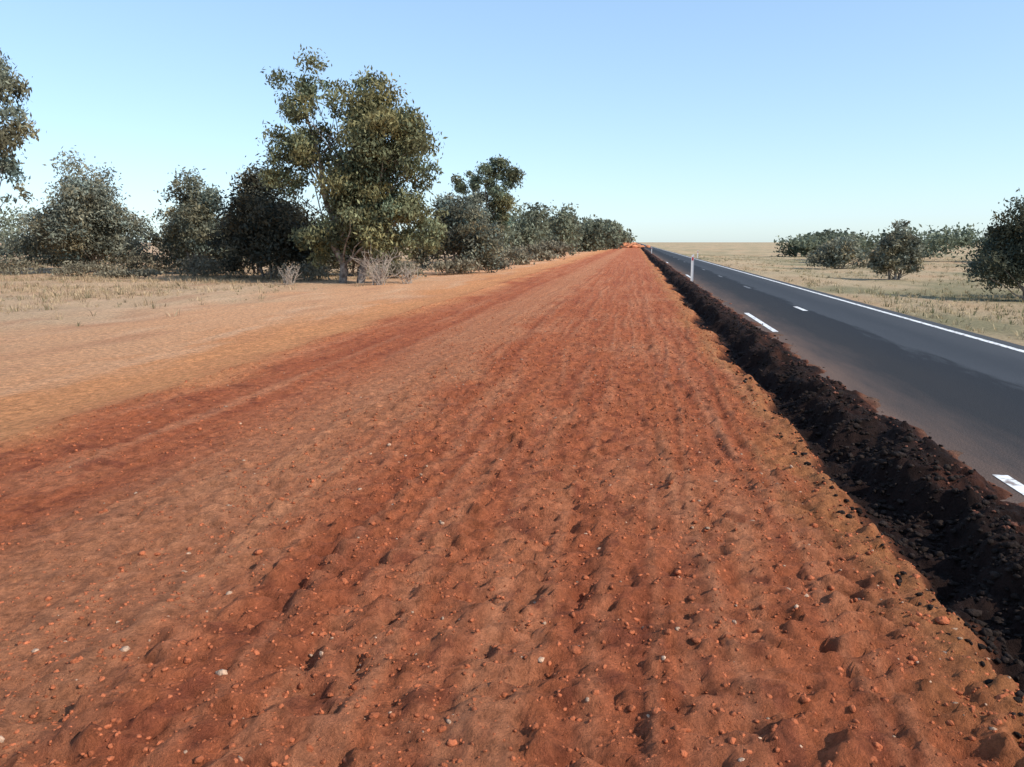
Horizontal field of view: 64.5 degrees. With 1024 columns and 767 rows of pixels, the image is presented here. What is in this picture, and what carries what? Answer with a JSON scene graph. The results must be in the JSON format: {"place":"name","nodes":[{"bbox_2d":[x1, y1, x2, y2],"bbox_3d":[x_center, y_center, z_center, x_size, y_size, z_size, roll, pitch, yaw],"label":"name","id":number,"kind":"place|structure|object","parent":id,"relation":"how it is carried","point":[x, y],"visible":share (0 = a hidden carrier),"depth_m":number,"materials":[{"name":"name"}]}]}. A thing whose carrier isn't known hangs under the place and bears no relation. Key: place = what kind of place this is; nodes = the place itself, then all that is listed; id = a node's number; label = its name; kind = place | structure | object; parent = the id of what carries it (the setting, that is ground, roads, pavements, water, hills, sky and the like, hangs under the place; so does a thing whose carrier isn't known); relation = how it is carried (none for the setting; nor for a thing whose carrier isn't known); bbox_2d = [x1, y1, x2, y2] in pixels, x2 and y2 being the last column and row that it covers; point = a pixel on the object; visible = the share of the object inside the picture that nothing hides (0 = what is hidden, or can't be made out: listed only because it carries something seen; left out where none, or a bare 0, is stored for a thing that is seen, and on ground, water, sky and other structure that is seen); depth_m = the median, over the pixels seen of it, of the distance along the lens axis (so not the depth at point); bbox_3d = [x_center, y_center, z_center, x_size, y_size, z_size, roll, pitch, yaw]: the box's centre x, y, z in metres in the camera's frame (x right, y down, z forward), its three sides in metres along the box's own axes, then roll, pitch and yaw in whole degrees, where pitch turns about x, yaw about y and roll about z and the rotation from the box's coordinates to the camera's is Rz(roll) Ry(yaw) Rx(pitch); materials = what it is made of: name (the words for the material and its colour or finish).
{"place":"outdoors","nodes":[
{"label":"outdoors","id":0,"kind":"place"},
{"bbox_2d":[0,242,1023,766],"bbox_3d":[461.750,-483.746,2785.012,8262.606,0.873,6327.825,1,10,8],"label":"ground","id":1,"kind":"structure","parent":0,"point":[68,374],"depth_m":6.21,"materials":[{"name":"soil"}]},
{"bbox_2d":[0,48,46,206],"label":"eucalyptus tree","id":2,"kind":"object","parent":1,"relation":"on","point":[8,166],"visible":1,"depth_m":48.92,"materials":[{"name":"green plant"}]},
{"bbox_2d":[23,206,131,268],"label":"acacia bush","id":3,"kind":"object","parent":1,"relation":"on","point":[54,259],"visible":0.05,"depth_m":72.85,"materials":[{"name":"green plant"}]},
{"bbox_2d":[0,145,164,271],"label":"acacia bush","id":4,"kind":"object","parent":1,"relation":"on","point":[79,217],"visible":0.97,"depth_m":62.92,"materials":[{"name":"green plant"}]},
{"bbox_2d":[149,206,215,264],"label":"acacia bush","id":5,"kind":"object","parent":1,"relation":"on","point":[169,242],"visible":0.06,"depth_m":68.77,"materials":[{"name":"green plant"}]},
{"bbox_2d":[147,165,229,273],"bbox_3d":[-23.955,-12.326,61.937,7.387,8.380,5.703,8,13,40],"label":"acacia bush","id":6,"kind":"object","parent":1,"relation":"on","point":[195,213],"visible":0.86,"depth_m":61.24,"materials":[{"name":"green plant"}]},
{"bbox_2d":[210,165,287,272],"bbox_3d":[-19.247,-12.513,62.627,7.916,8.490,5.508,1,10,8],"label":"acacia bush","id":7,"kind":"object","parent":1,"relation":"on","point":[258,271],"visible":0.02,"depth_m":62.06,"materials":[{"name":"green plant"}]},
{"bbox_2d":[199,156,337,278],"bbox_3d":[-16.279,-10.941,54.215,9.787,8.419,8.041,1,10,8],"label":"acacia bush","id":8,"kind":"object","parent":1,"relation":"on","point":[260,232],"visible":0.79,"depth_m":52.78,"materials":[{"name":"green plant"}]},
{"bbox_2d":[0,239,580,280],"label":"scrub","id":9,"kind":"object","parent":1,"relation":"on","point":[521,255],"visible":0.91,"depth_m":58.84,"materials":[{"name":"beige plant"}]},
{"bbox_2d":[278,265,302,284],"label":"dead shrub","id":10,"kind":"object","parent":1,"relation":"on","point":[289,280],"visible":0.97,"depth_m":46.54,"materials":[{"name":"grey plant"}]},
{"bbox_2d":[0,200,636,264],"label":"distant tree line","id":11,"kind":"object","parent":1,"relation":"on","point":[567,228],"visible":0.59,"depth_m":159.54,"materials":[{"name":"green plant"}]},
{"bbox_2d":[252,44,449,282],"bbox_3d":[-9.407,-12.698,48.059,11.700,14.038,7.454,1,10,8],"label":"eucalyptus tree","id":12,"kind":"object","parent":1,"relation":"on","point":[360,177],"visible":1,"depth_m":47.08,"materials":[{"name":"green plant"}]},
{"bbox_2d":[310,213,401,275],"bbox_3d":[-11.627,-10.925,59.297,7.592,6.711,5.711,-2,10,-9],"label":"acacia bush","id":13,"kind":"object","parent":1,"relation":"on","point":[332,263],"visible":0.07,"depth_m":59.37,"materials":[{"name":"green plant"}]},
{"bbox_2d":[349,248,407,284],"bbox_3d":[-7.519,-6.639,45.535,3.266,2.402,2.528,-5,11,-26],"label":"dead shrub","id":14,"kind":"object","parent":1,"relation":"on","point":[379,281],"visible":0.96,"depth_m":45.40,"materials":[{"name":"grey plant"}]},
{"bbox_2d":[396,263,422,283],"bbox_3d":[-5.831,-6.346,46.453,1.759,1.388,1.498,-2,10,-13],"label":"dead shrub","id":15,"kind":"object","parent":1,"relation":"on","point":[407,276],"visible":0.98,"depth_m":46.50,"materials":[{"name":"grey plant"}]},
{"bbox_2d":[402,191,509,272],"bbox_3d":[-4.147,-11.288,61.329,8.133,6.406,5.462,1,10,8],"label":"acacia bush","id":16,"kind":"object","parent":1,"relation":"on","point":[470,237],"visible":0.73,"depth_m":60.55,"materials":[{"name":"green plant"}]},
{"bbox_2d":[429,186,509,263],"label":"acacia bush","id":17,"kind":"object","parent":1,"relation":"on","point":[476,200],"visible":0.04,"depth_m":78.49,"materials":[{"name":"green plant"}]},
{"bbox_2d":[448,154,525,237],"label":"eucalyptus tree","id":18,"kind":"object","parent":1,"relation":"on","point":[503,202],"visible":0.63,"depth_m":93.29,"materials":[{"name":"green plant"}]},
{"bbox_2d":[0,254,1023,339],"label":"dry grass","id":19,"kind":"structure","parent":1,"relation":"on","point":[89,291],"depth_m":42.45,"materials":[{"name":"beige plant"}]},
{"bbox_2d":[610,242,649,247],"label":"distant spoil heap","id":20,"kind":"object","parent":1,"relation":"on","point":[632,245],"visible":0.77,"depth_m":314.49,"materials":[{"name":"soil"}]},
{"bbox_2d":[690,254,693,281],"bbox_3d":[10.132,-6.353,45.594,0.150,1.800,0.060,1,10,8],"label":"delineator post","id":21,"kind":"object","parent":1,"relation":"on","point":[692,265],"visible":0.73,"depth_m":45.55,"materials":[{"name":"white plastic"}]},
{"bbox_2d":[805,235,869,268],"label":"acacia bush","id":22,"kind":"object","parent":1,"relation":"on","point":[833,254],"visible":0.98,"depth_m":78.58,"materials":[{"name":"green plant"}]},
{"bbox_2d":[652,258,1023,738],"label":"windrow clods","id":23,"kind":"object","parent":1,"relation":"on","point":[986,631],"visible":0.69,"depth_m":6.88,"materials":[{"name":"soil"}]},
{"bbox_2d":[773,222,1009,260],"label":"distant tree line","id":24,"kind":"object","parent":1,"relation":"on","point":[804,244],"visible":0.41,"depth_m":109.81,"materials":[{"name":"green plant"}]},
{"bbox_2d":[866,219,926,279],"bbox_3d":[26.812,-9.200,56.553,4.031,4.458,2.863,1,10,8],"label":"acacia bush","id":25,"kind":"object","parent":1,"relation":"on","point":[898,251],"visible":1,"depth_m":56.15,"materials":[{"name":"green plant"}]},
{"bbox_2d":[956,189,1023,300],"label":"acacia bush","id":26,"kind":"object","parent":1,"relation":"on","point":[1001,258],"visible":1,"depth_m":35.05,"materials":[{"name":"green plant"}]},
{"bbox_2d":[0,0,1023,241],"label":"sky","id":27,"kind":"structure","parent":0,"point":[663,120],"materials":[{"name":"blue"}]},
{"bbox_2d":[638,243,1023,503],"bbox_3d":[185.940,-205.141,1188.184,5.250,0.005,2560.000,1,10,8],"label":"asphalt road","id":28,"kind":"structure","parent":0,"point":[951,388],"depth_m":15.28,"materials":[{"name":"grey asphalt"}]}
]}

